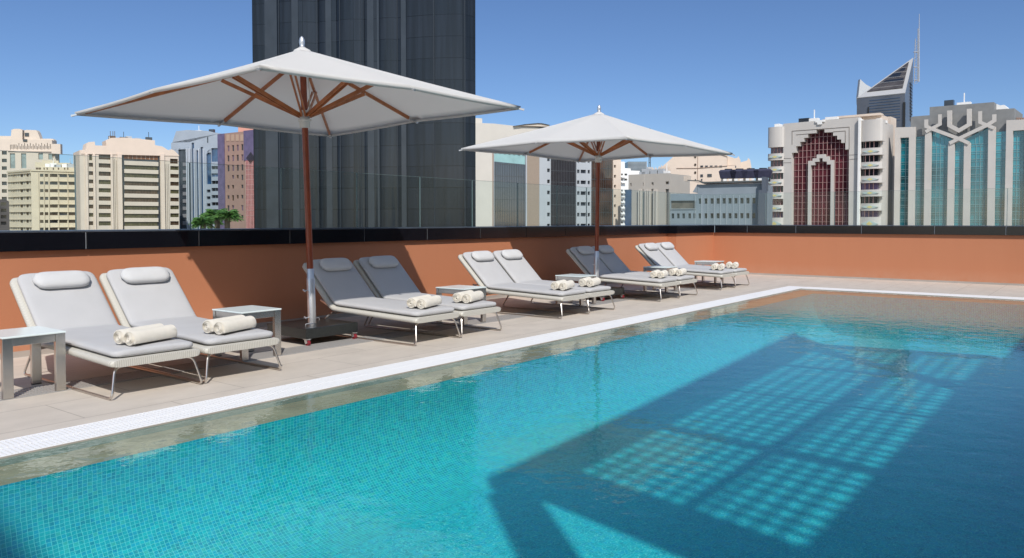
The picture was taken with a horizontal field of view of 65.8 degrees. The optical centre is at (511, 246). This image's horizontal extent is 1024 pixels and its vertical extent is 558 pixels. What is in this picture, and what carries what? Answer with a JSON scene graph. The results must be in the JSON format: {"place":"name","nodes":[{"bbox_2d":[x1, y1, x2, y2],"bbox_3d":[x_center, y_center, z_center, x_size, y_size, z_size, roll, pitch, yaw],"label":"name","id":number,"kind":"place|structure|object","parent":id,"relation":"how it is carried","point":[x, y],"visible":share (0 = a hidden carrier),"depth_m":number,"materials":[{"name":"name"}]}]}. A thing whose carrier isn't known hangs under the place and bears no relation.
{"place":"outdoors","nodes":[
{"label":"outdoors","id":0,"kind":"place"},
{"bbox_2d":[0,199,9,230],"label":"office block","id":1,"kind":"structure","parent":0,"point":[4,215],"depth_m":207.41,"materials":[{"name":"grey concrete"}]},
{"bbox_2d":[0,129,62,200],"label":"apartment tower","id":2,"kind":"structure","parent":0,"point":[25,142],"depth_m":339.99,"materials":[{"name":"concrete"}]},
{"bbox_2d":[10,153,14,167],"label":"window","id":3,"kind":"structure","parent":2,"relation":"in","point":[12,155],"depth_m":339.71,"materials":[{"name":"teal glass"}]},
{"bbox_2d":[22,153,25,167],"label":"window","id":4,"kind":"structure","parent":2,"relation":"in","point":[23,154],"depth_m":340.37,"materials":[{"name":"teal glass"}]},
{"bbox_2d":[6,160,74,232],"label":"office block","id":5,"kind":"structure","parent":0,"point":[41,196],"depth_m":319.66,"materials":[{"name":"beige concrete"}]},
{"bbox_2d":[73,131,178,231],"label":"apartment block","id":6,"kind":"structure","parent":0,"point":[120,191],"depth_m":321.72,"materials":[{"name":"beige concrete"}]},
{"bbox_2d":[99,154,109,159],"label":"window","id":7,"kind":"structure","parent":6,"relation":"in","point":[102,156],"depth_m":316.72,"materials":[{"name":"grey glass"}]},
{"bbox_2d":[99,163,109,167],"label":"window","id":8,"kind":"structure","parent":6,"relation":"in","point":[103,165],"depth_m":316.80,"materials":[{"name":"grey glass"}]},
{"bbox_2d":[99,221,110,224],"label":"window","id":9,"kind":"structure","parent":6,"relation":"in","point":[100,222],"depth_m":317.45,"materials":[{"name":"grey glass"}]},
{"bbox_2d":[99,213,110,216],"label":"window","id":10,"kind":"structure","parent":6,"relation":"in","point":[100,214],"depth_m":317.38,"materials":[{"name":"grey glass"}]},
{"bbox_2d":[99,205,110,208],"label":"window","id":11,"kind":"structure","parent":6,"relation":"in","point":[100,206],"depth_m":317.30,"materials":[{"name":"grey glass"}]},
{"bbox_2d":[99,196,110,200],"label":"window","id":12,"kind":"structure","parent":6,"relation":"in","point":[101,198],"depth_m":317.11,"materials":[{"name":"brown glass"}]},
{"bbox_2d":[99,188,110,192],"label":"window","id":13,"kind":"structure","parent":6,"relation":"in","point":[100,189],"depth_m":317.26,"materials":[{"name":"grey glass"}]},
{"bbox_2d":[99,180,110,183],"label":"window","id":14,"kind":"structure","parent":6,"relation":"in","point":[100,181],"depth_m":317.07,"materials":[{"name":"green glass"}]},
{"bbox_2d":[99,172,110,175],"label":"window","id":15,"kind":"structure","parent":6,"relation":"in","point":[100,173],"depth_m":316.99,"materials":[{"name":"grey glass"}]},
{"bbox_2d":[125,222,156,225],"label":"ribbon window","id":16,"kind":"structure","parent":6,"relation":"in","point":[126,223],"depth_m":325.58,"materials":[{"name":"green glass"}]},
{"bbox_2d":[125,214,156,217],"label":"ribbon window","id":17,"kind":"structure","parent":6,"relation":"in","point":[126,215],"depth_m":325.50,"materials":[{"name":"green glass"}]},
{"bbox_2d":[125,206,156,209],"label":"ribbon window","id":18,"kind":"structure","parent":6,"relation":"in","point":[126,207],"depth_m":325.42,"materials":[{"name":"grey glass"}]},
{"bbox_2d":[125,197,156,201],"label":"ribbon window","id":19,"kind":"structure","parent":6,"relation":"in","point":[126,199],"depth_m":325.26,"materials":[{"name":"grey glass"}]},
{"bbox_2d":[125,189,156,193],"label":"ribbon window","id":20,"kind":"structure","parent":6,"relation":"in","point":[130,191],"depth_m":325.18,"materials":[{"name":"grey glass"}]},
{"bbox_2d":[125,181,156,185],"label":"ribbon window","id":21,"kind":"structure","parent":6,"relation":"in","point":[134,183],"depth_m":325.10,"materials":[{"name":"grey glass"}]},
{"bbox_2d":[125,173,156,177],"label":"ribbon window","id":22,"kind":"structure","parent":6,"relation":"in","point":[137,175],"depth_m":325.02,"materials":[{"name":"grey glass"}]},
{"bbox_2d":[125,165,156,169],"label":"ribbon window","id":23,"kind":"structure","parent":6,"relation":"in","point":[139,167],"depth_m":324.94,"materials":[{"name":"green glass"}]},
{"bbox_2d":[124,155,157,159],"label":"ribbon window","id":24,"kind":"structure","parent":6,"relation":"in","point":[138,157],"depth_m":325.02,"materials":[{"name":"brown glass"}]},
{"bbox_2d":[171,129,220,228],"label":"office tower","id":25,"kind":"structure","parent":0,"point":[199,148],"depth_m":368.01,"materials":[{"name":"white glass"}]},
{"bbox_2d":[217,130,253,228],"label":"office block","id":26,"kind":"structure","parent":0,"point":[235,187],"depth_m":292.62,"materials":[{"name":"stone"}]},
{"bbox_2d":[252,0,475,228],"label":"glass tower","id":27,"kind":"structure","parent":0,"point":[430,41],"depth_m":112.69,"materials":[{"name":"grey glass"}]},
{"bbox_2d":[0,274,1023,440],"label":"deck floor","id":28,"kind":"structure","parent":0,"point":[25,416],"depth_m":7.60,"materials":[{"name":"beige tile"}]},
{"bbox_2d":[0,326,65,399],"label":"side table","id":29,"kind":"object","parent":28,"relation":"on","point":[34,337],"visible":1,"depth_m":6.01,"materials":[{"name":"white plastic"}]},
{"bbox_2d":[10,270,202,399],"bbox_3d":[-3.401,0.655,6.553,1.854,0.856,0.728,1,2,38],"label":"sun lounger","id":30,"kind":"object","parent":28,"relation":"on","point":[74,305],"visible":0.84,"depth_m":6.68,"materials":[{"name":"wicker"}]},
{"bbox_2d":[113,323,163,343],"bbox_3d":[-2.894,0.673,6.168,0.117,0.110,0.432,1,2,20],"label":"rolled towel","id":31,"kind":"object","parent":30,"relation":"on","point":[118,336],"visible":0.3,"depth_m":5.99,"materials":[{"name":"white fabric"}]},
{"bbox_2d":[124,324,176,345],"bbox_3d":[-2.787,0.678,6.120,0.117,0.110,0.432,1,2,21],"label":"rolled towel","id":32,"kind":"object","parent":30,"relation":"on","point":[145,335],"visible":1,"depth_m":6.05,"materials":[{"name":"white fabric"}]},
{"bbox_2d":[99,267,281,382],"bbox_3d":[-2.944,0.635,7.148,1.854,0.856,0.728,1,2,38],"label":"sun lounger","id":33,"kind":"object","parent":28,"relation":"on","point":[140,296],"visible":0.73,"depth_m":7.30,"materials":[{"name":"grey fabric"}]},
{"bbox_2d":[202,315,244,332],"bbox_3d":[-2.445,0.654,6.753,0.117,0.110,0.432,1,2,22],"label":"rolled towel","id":34,"kind":"object","parent":33,"relation":"on","point":[207,326],"visible":0.38,"depth_m":6.57,"materials":[{"name":"white fabric"}]},
{"bbox_2d":[214,316,255,334],"bbox_3d":[-2.340,0.659,6.702,0.117,0.110,0.432,1,2,18],"label":"rolled towel","id":35,"kind":"object","parent":33,"relation":"on","point":[234,325],"visible":1,"depth_m":6.62,"materials":[{"name":"white fabric"}]},
{"bbox_2d":[212,305,280,360],"bbox_3d":[-2.543,0.821,7.606,0.480,0.460,0.440,1,2,37],"label":"side table","id":36,"kind":"object","parent":28,"relation":"on","point":[255,312],"visible":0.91,"depth_m":7.55,"materials":[{"name":"metal"}]},
{"bbox_2d":[71,36,523,345],"bbox_3d":[-2.232,-0.629,8.636,3.429,3.317,3.429,0,2,39],"label":"patio umbrella","id":37,"kind":"object","parent":28,"relation":"on","point":[303,90],"visible":1,"depth_m":8.81,"materials":[{"name":"white fabric"}]},
{"bbox_2d":[0,225,714,359],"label":"parapet wall","id":38,"kind":"structure","parent":28,"relation":"on","point":[217,268],"depth_m":9.92,"materials":[{"name":"paint"}]},
{"bbox_2d":[0,150,700,229],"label":"glass balustrade","id":39,"kind":"object","parent":38,"relation":"on","point":[332,171],"visible":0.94,"depth_m":10.99,"materials":[{"name":"grey"}]},
{"bbox_2d":[0,283,725,400],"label":"floor drain","id":40,"kind":"object","parent":28,"relation":"on","point":[103,380],"visible":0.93,"depth_m":7.86,"materials":[{"name":"grey metal"}]},
{"bbox_2d":[302,258,460,345],"bbox_3d":[-1.524,0.573,9.029,1.854,0.856,0.728,1,2,37],"label":"sun lounger","id":41,"kind":"object","parent":28,"relation":"on","point":[341,285],"visible":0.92,"depth_m":9.05,"materials":[{"name":"grey fabric"}]},
{"bbox_2d":[407,294,430,307],"bbox_3d":[-1.006,0.591,8.660,0.117,0.110,0.432,1,2,20],"label":"rolled towel","id":42,"kind":"object","parent":41,"relation":"on","point":[411,302],"visible":0.53,"depth_m":8.47,"materials":[{"name":"white fabric"}]},
{"bbox_2d":[416,295,441,308],"bbox_3d":[-0.897,0.596,8.612,0.117,0.110,0.432,1,2,18],"label":"rolled towel","id":43,"kind":"object","parent":41,"relation":"on","point":[425,302],"visible":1,"depth_m":8.50,"materials":[{"name":"white fabric"}]},
{"bbox_2d":[0,286,803,456],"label":"overflow grate","id":44,"kind":"object","parent":28,"relation":"in","point":[21,444],"visible":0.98,"depth_m":6.13,"materials":[{"name":"white plastic"}]},
{"bbox_2d":[353,255,501,336],"bbox_3d":[-1.064,0.554,9.628,1.854,0.856,0.728,1,2,38],"label":"sun lounger","id":45,"kind":"object","parent":28,"relation":"on","point":[386,277],"visible":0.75,"depth_m":9.79,"materials":[{"name":"grey fabric"}]},
{"bbox_2d":[452,290,473,301],"bbox_3d":[-0.561,0.572,9.239,0.117,0.110,0.432,1,2,19],"label":"rolled towel","id":46,"kind":"object","parent":45,"relation":"on","point":[456,297],"visible":0.54,"depth_m":9.05,"materials":[{"name":"white fabric"}]},
{"bbox_2d":[462,291,483,302],"bbox_3d":[-0.451,0.577,9.194,0.117,0.110,0.432,1,2,18],"label":"rolled towel","id":47,"kind":"object","parent":45,"relation":"on","point":[472,296],"visible":1,"depth_m":9.05,"materials":[{"name":"white fabric"}]},
{"bbox_2d":[436,285,486,324],"bbox_3d":[-0.649,0.738,10.122,0.480,0.460,0.440,1,2,37],"label":"side table","id":48,"kind":"object","parent":28,"relation":"on","point":[452,289],"visible":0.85,"depth_m":10.03,"materials":[{"name":"metal"}]},
{"bbox_2d":[458,251,589,318],"bbox_3d":[0.139,0.499,11.293,1.854,0.856,0.728,1,2,37],"label":"sun lounger","id":49,"kind":"object","parent":28,"relation":"on","point":[485,269],"visible":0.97,"depth_m":11.30,"materials":[{"name":"grey fabric"}]},
{"bbox_2d":[551,279,565,289],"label":"rolled towel","id":50,"kind":"object","parent":49,"relation":"on","point":[554,285],"visible":0.6,"depth_m":10.73,"materials":[{"name":"white fabric"}]},
{"bbox_2d":[559,280,574,289],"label":"rolled towel","id":51,"kind":"object","parent":49,"relation":"on","point":[568,284],"visible":1,"depth_m":10.70,"materials":[{"name":"white fabric"}]},
{"bbox_2d":[492,249,614,313],"bbox_3d":[0.562,0.481,11.843,1.854,0.856,0.728,1,2,38],"label":"sun lounger","id":52,"kind":"object","parent":28,"relation":"on","point":[515,266],"visible":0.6,"depth_m":12.00,"materials":[{"name":"grey fabric"}]},
{"bbox_2d":[578,277,591,285],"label":"rolled towel","id":53,"kind":"object","parent":52,"relation":"on","point":[582,282],"visible":0.69,"depth_m":11.27,"materials":[{"name":"white fabric"}]},
{"bbox_2d":[586,277,600,286],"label":"rolled towel","id":54,"kind":"object","parent":52,"relation":"on","point":[593,281],"visible":1,"depth_m":11.23,"materials":[{"name":"white fabric"}]},
{"bbox_2d":[555,274,595,305],"bbox_3d":[0.994,0.666,12.326,0.480,0.460,0.440,1,2,37],"label":"side table","id":55,"kind":"object","parent":28,"relation":"on","point":[573,277],"visible":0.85,"depth_m":12.21,"materials":[{"name":"metal"}]},
{"bbox_2d":[459,105,734,300],"bbox_3d":[1.426,-0.744,13.201,3.295,3.230,3.295,3,3,41],"label":"patio umbrella","id":56,"kind":"object","parent":28,"relation":"on","point":[598,136],"visible":0.85,"depth_m":13.09,"materials":[{"name":"white fabric"}]},
{"bbox_2d":[566,246,679,301],"bbox_3d":[1.874,0.425,13.552,1.854,0.856,0.728,1,2,37],"label":"sun lounger","id":57,"kind":"object","parent":28,"relation":"on","point":[582,257],"visible":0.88,"depth_m":13.41,"materials":[{"name":"grey fabric"}]},
{"bbox_2d":[650,270,659,277],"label":"rolled towel","id":58,"kind":"object","parent":57,"relation":"on","point":[653,274],"visible":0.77,"depth_m":12.99,"materials":[{"name":"white fabric"}]},
{"bbox_2d":[657,270,668,277],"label":"rolled towel","id":59,"kind":"object","parent":57,"relation":"on","point":[663,273],"visible":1,"depth_m":12.96,"materials":[{"name":"white fabric"}]},
{"bbox_2d":[592,245,697,297],"bbox_3d":[2.293,0.407,14.098,1.854,0.856,0.728,1,2,37],"label":"sun lounger","id":60,"kind":"object","parent":28,"relation":"on","point":[609,258],"visible":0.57,"depth_m":14.22,"materials":[{"name":"grey fabric"}]},
{"bbox_2d":[668,268,677,274],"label":"rolled towel","id":61,"kind":"object","parent":60,"relation":"on","point":[671,271],"visible":0.85,"depth_m":13.53,"materials":[{"name":"white fabric"}]},
{"bbox_2d":[675,268,686,275],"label":"rolled towel","id":62,"kind":"object","parent":60,"relation":"on","point":[681,271],"visible":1,"depth_m":13.51,"materials":[{"name":"white fabric"}]},
{"bbox_2d":[643,266,676,291],"bbox_3d":[2.738,0.590,14.629,0.480,0.460,0.440,1,2,37],"label":"side table","id":63,"kind":"object","parent":28,"relation":"on","point":[653,268],"visible":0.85,"depth_m":14.55,"materials":[{"name":"metal"}]},
{"bbox_2d":[635,243,735,289],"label":"sun lounger","id":64,"kind":"object","parent":28,"relation":"on","point":[651,254],"visible":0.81,"depth_m":15.70,"materials":[{"name":"grey fabric"}]},
{"bbox_2d":[711,263,718,269],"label":"rolled towel","id":65,"kind":"object","parent":64,"relation":"on","point":[714,266],"visible":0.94,"depth_m":15.10,"materials":[{"name":"white fabric"}]},
{"bbox_2d":[717,263,724,269],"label":"rolled towel","id":66,"kind":"object","parent":64,"relation":"on","point":[721,266],"visible":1,"depth_m":15.05,"materials":[{"name":"white fabric"}]},
{"bbox_2d":[655,242,749,287],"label":"sun lounger","id":67,"kind":"object","parent":28,"relation":"on","point":[670,253],"visible":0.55,"depth_m":16.34,"materials":[{"name":"grey fabric"}]},
{"bbox_2d":[731,262,738,267],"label":"rolled towel","id":68,"kind":"object","parent":67,"relation":"on","point":[735,265],"visible":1,"depth_m":15.60,"materials":[{"name":"white fabric"}]},
{"bbox_2d":[694,260,723,282],"bbox_3d":[4.157,0.523,16.691,0.480,0.460,0.440,1,2,37],"label":"side table","id":69,"kind":"object","parent":28,"relation":"on","point":[705,262],"visible":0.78,"depth_m":16.58,"materials":[{"name":"metal"}]},
{"bbox_2d":[713,225,1023,285],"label":"parapet wall","id":70,"kind":"structure","parent":28,"relation":"on","point":[979,254],"depth_m":17.49,"materials":[{"name":"paint"}]},
{"bbox_2d":[708,188,1007,225],"bbox_3d":[11.319,-0.785,15.146,16.294,0.763,0.016,1,2,37],"label":"glass balustrade","id":71,"kind":"object","parent":70,"relation":"on","point":[855,191],"visible":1,"depth_m":17.88,"materials":[{"name":"grey"}]},
{"bbox_2d":[801,287,1023,299],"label":"overflow grate","id":72,"kind":"object","parent":28,"relation":"in","point":[942,294],"visible":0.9,"depth_m":14.16,"materials":[{"name":"white plastic"}]},
{"bbox_2d":[0,0,1023,180],"label":"sky","id":73,"kind":"structure","parent":0,"point":[718,74],"materials":[{"name":"blue"}]},
{"bbox_2d":[621,162,639,224],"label":"apartment block","id":74,"kind":"structure","parent":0,"point":[626,173],"depth_m":321.25,"materials":[{"name":"concrete"}]},
{"bbox_2d":[625,128,651,171],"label":"office tower","id":75,"kind":"structure","parent":0,"point":[636,166],"depth_m":478.66,"materials":[{"name":"grey glass"}]},
{"bbox_2d":[625,161,690,224],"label":"office block","id":76,"kind":"structure","parent":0,"point":[644,205],"depth_m":231.54,"materials":[{"name":"concrete"}]},
{"bbox_2d":[328,337,1023,557],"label":"pool floor","id":77,"kind":"structure","parent":0,"point":[868,448],"depth_m":6.44,"materials":[{"name":"blue tile"}]},
{"bbox_2d":[0,301,847,557],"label":"pool long wall","id":78,"kind":"structure","parent":77,"relation":"on","point":[327,483],"depth_m":5.83,"materials":[{"name":"green tile"}]},
{"bbox_2d":[0,292,1007,485],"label":"pool edge shelf","id":79,"kind":"object","parent":78,"relation":"on","point":[30,469],"visible":0.11,"depth_m":5.59,"materials":[{"name":"brown stone"}]},
{"bbox_2d":[0,288,1016,466],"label":"pool rim","id":80,"kind":"object","parent":79,"relation":"on","point":[58,449],"visible":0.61,"depth_m":5.85,"materials":[{"name":"beige stone"}]},
{"bbox_2d":[815,296,1023,350],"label":"pool end wall","id":81,"kind":"structure","parent":77,"relation":"on","point":[949,338],"depth_m":13.55,"materials":[{"name":"green tile"}]},
{"bbox_2d":[649,155,752,193],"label":"apartment building","id":82,"kind":"structure","parent":0,"point":[705,168],"depth_m":424.86,"materials":[{"name":"beige concrete"}]},
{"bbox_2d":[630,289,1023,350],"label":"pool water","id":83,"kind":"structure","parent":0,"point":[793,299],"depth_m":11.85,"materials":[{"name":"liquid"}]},
{"bbox_2d":[768,110,895,224],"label":"arch building","id":84,"kind":"structure","parent":0,"point":[823,162],"depth_m":193.35,"materials":[{"name":"concrete"}]},
{"bbox_2d":[770,173,782,178],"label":"window","id":85,"kind":"structure","parent":84,"relation":"in","point":[774,175],"depth_m":201.12,"materials":[{"name":"grey glass"}]},
{"bbox_2d":[771,147,782,153],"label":"window","id":86,"kind":"structure","parent":84,"relation":"in","point":[773,150],"depth_m":200.93,"materials":[{"name":"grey glass"}]},
{"bbox_2d":[771,160,782,166],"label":"window","id":87,"kind":"structure","parent":84,"relation":"in","point":[779,162],"depth_m":200.98,"materials":[{"name":"grey glass"}]},
{"bbox_2d":[772,212,782,217],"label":"window","id":88,"kind":"structure","parent":84,"relation":"in","point":[774,214],"depth_m":201.47,"materials":[{"name":"grey glass"}]},
{"bbox_2d":[773,186,782,191],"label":"window","id":89,"kind":"structure","parent":84,"relation":"in","point":[775,188],"depth_m":201.20,"materials":[{"name":"grey glass"}]},
{"bbox_2d":[773,199,782,204],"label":"window","id":90,"kind":"structure","parent":84,"relation":"in","point":[775,201],"depth_m":201.32,"materials":[{"name":"grey glass"}]},
{"bbox_2d":[794,130,848,224],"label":"arch window","id":91,"kind":"structure","parent":84,"relation":"in","point":[822,142],"depth_m":194.98,"materials":[{"name":"red glass"}]},
{"bbox_2d":[861,169,878,175],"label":"window","id":92,"kind":"structure","parent":84,"relation":"in","point":[864,172],"depth_m":187.19,"materials":[{"name":"black glass"}]},
{"bbox_2d":[861,183,878,189],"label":"window","id":93,"kind":"structure","parent":84,"relation":"in","point":[864,186],"depth_m":187.28,"materials":[{"name":"purple glass"}]},
{"bbox_2d":[861,196,878,202],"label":"window","id":94,"kind":"structure","parent":84,"relation":"in","point":[874,199],"depth_m":187.33,"materials":[{"name":"black glass"}]},
{"bbox_2d":[861,211,878,216],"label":"window","id":95,"kind":"structure","parent":84,"relation":"in","point":[863,213],"depth_m":187.49,"materials":[{"name":"purple glass"}]},
{"bbox_2d":[861,155,879,161],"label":"window","id":96,"kind":"structure","parent":84,"relation":"in","point":[870,158],"depth_m":187.06,"materials":[{"name":"black glass"}]},
{"bbox_2d":[862,141,879,147],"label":"window","id":97,"kind":"structure","parent":84,"relation":"in","point":[874,144],"depth_m":186.87,"materials":[{"name":"black glass"}]},
{"bbox_2d":[856,58,912,126],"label":"wedge tower","id":98,"kind":"structure","parent":0,"point":[890,95],"depth_m":295.53,"materials":[{"name":"stone"}]},
{"bbox_2d":[868,102,905,126],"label":"slit windows","id":99,"kind":"structure","parent":98,"relation":"in","point":[904,103],"depth_m":286.90,"materials":[{"name":"black glass"}]},
{"bbox_2d":[913,14,919,83],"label":"lattice mast","id":100,"kind":"object","parent":98,"relation":"on","point":[918,62],"visible":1,"depth_m":319.61,"materials":[{"name":"grey metal"}]},
{"bbox_2d":[894,93,1023,225],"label":"teal glass building","id":101,"kind":"structure","parent":0,"point":[967,154],"depth_m":180.93,"materials":[{"name":"teal glass"}]},
{"label":"city ground","id":102,"kind":"structure","parent":0,"visible":0},
{"bbox_2d":[188,216,215,228],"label":"palm tree","id":103,"kind":"object","parent":102,"relation":"on","point":[201,222],"visible":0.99,"depth_m":57.58,"materials":[{"name":"green plant"}]},
{"bbox_2d":[199,213,223,230],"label":"palm tree","id":104,"kind":"object","parent":102,"relation":"on","point":[202,215],"visible":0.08,"depth_m":62.80,"materials":[{"name":"green plant"}]},
{"bbox_2d":[203,208,231,228],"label":"palm tree","id":105,"kind":"object","parent":102,"relation":"on","point":[209,212],"visible":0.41,"depth_m":59.70,"materials":[{"name":"green plant"}]},
{"bbox_2d":[212,209,243,228],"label":"palm tree","id":106,"kind":"object","parent":102,"relation":"on","point":[232,214],"visible":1,"depth_m":58.71,"materials":[{"name":"green plant"}]},
{"bbox_2d":[238,127,252,131],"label":"residential tower","id":107,"kind":"structure","parent":102,"relation":"on","point":[241,129],"depth_m":378.80,"materials":[{"name":"concrete"}]},
{"bbox_2d":[476,118,620,227],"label":"office complex","id":108,"kind":"structure","parent":102,"relation":"on","point":[548,202],"depth_m":231.49,"materials":[{"name":"concrete"}]},
{"bbox_2d":[670,177,772,231],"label":"office","id":109,"kind":"structure","parent":102,"relation":"on","point":[735,203],"depth_m":167.56,"materials":[{"name":"concrete"}]},
{"bbox_2d":[671,201,695,208],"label":"ribbon window","id":110,"kind":"structure","parent":109,"relation":"in","point":[674,204],"depth_m":171.02,"materials":[{"name":"grey glass"}]},
{"bbox_2d":[719,169,735,180],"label":"cooling unit","id":111,"kind":"object","parent":109,"relation":"on","point":[725,175],"visible":0.83,"depth_m":170.65,"materials":[{"name":"metal"}]},
{"bbox_2d":[730,168,745,180],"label":"cooling unit","id":112,"kind":"object","parent":109,"relation":"on","point":[738,174],"visible":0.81,"depth_m":169.65,"materials":[{"name":"metal"}]},
{"bbox_2d":[741,168,758,180],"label":"cooling unit","id":113,"kind":"object","parent":109,"relation":"on","point":[749,173],"visible":0.84,"depth_m":168.71,"materials":[{"name":"metal"}]},
{"bbox_2d":[754,168,772,181],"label":"cooling unit","id":114,"kind":"object","parent":109,"relation":"on","point":[764,172],"visible":0.8,"depth_m":167.60,"materials":[{"name":"metal"}]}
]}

